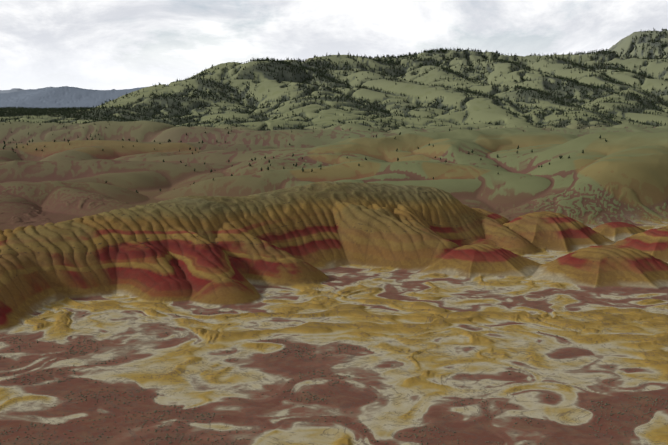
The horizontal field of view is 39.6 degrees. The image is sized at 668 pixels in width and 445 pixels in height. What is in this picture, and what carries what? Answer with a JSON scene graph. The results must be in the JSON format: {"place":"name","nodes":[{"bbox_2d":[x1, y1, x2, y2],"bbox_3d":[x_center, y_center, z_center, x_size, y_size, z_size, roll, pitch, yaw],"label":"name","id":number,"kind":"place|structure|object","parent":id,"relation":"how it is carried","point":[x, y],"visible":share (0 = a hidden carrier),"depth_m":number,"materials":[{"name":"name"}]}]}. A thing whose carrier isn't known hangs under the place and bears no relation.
{"place":"outdoors","nodes":[
{"label":"outdoors","id":0,"kind":"place"},
{"bbox_2d":[0,29,667,444],"bbox_3d":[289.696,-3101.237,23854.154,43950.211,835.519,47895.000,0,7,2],"label":"terrain","id":1,"kind":"structure","parent":0,"point":[412,263],"depth_m":667.14,"materials":[{"name":"soil"}]},
{"bbox_2d":[3,127,606,192],"bbox_3d":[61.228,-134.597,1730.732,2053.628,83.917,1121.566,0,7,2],"label":"trees","id":2,"kind":"object","parent":1,"relation":"on","point":[302,169],"visible":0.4,"depth_m":1484.69,"materials":[{"name":"green plant"}]},
{"bbox_2d":[0,27,667,142],"bbox_3d":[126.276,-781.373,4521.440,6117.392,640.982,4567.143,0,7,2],"label":"trees","id":3,"kind":"object","parent":1,"relation":"on","point":[12,111],"visible":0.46,"depth_m":3508.36,"materials":[{"name":"green plant"}]},
{"bbox_2d":[0,310,667,444],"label":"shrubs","id":4,"kind":"object","parent":1,"relation":"on","point":[94,341],"visible":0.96,"depth_m":387.87,"materials":[{"name":"plant"}]},
{"bbox_2d":[0,0,667,89],"label":"sky","id":5,"kind":"structure","parent":0,"point":[84,44],"materials":[{"name":"white"}]}
]}

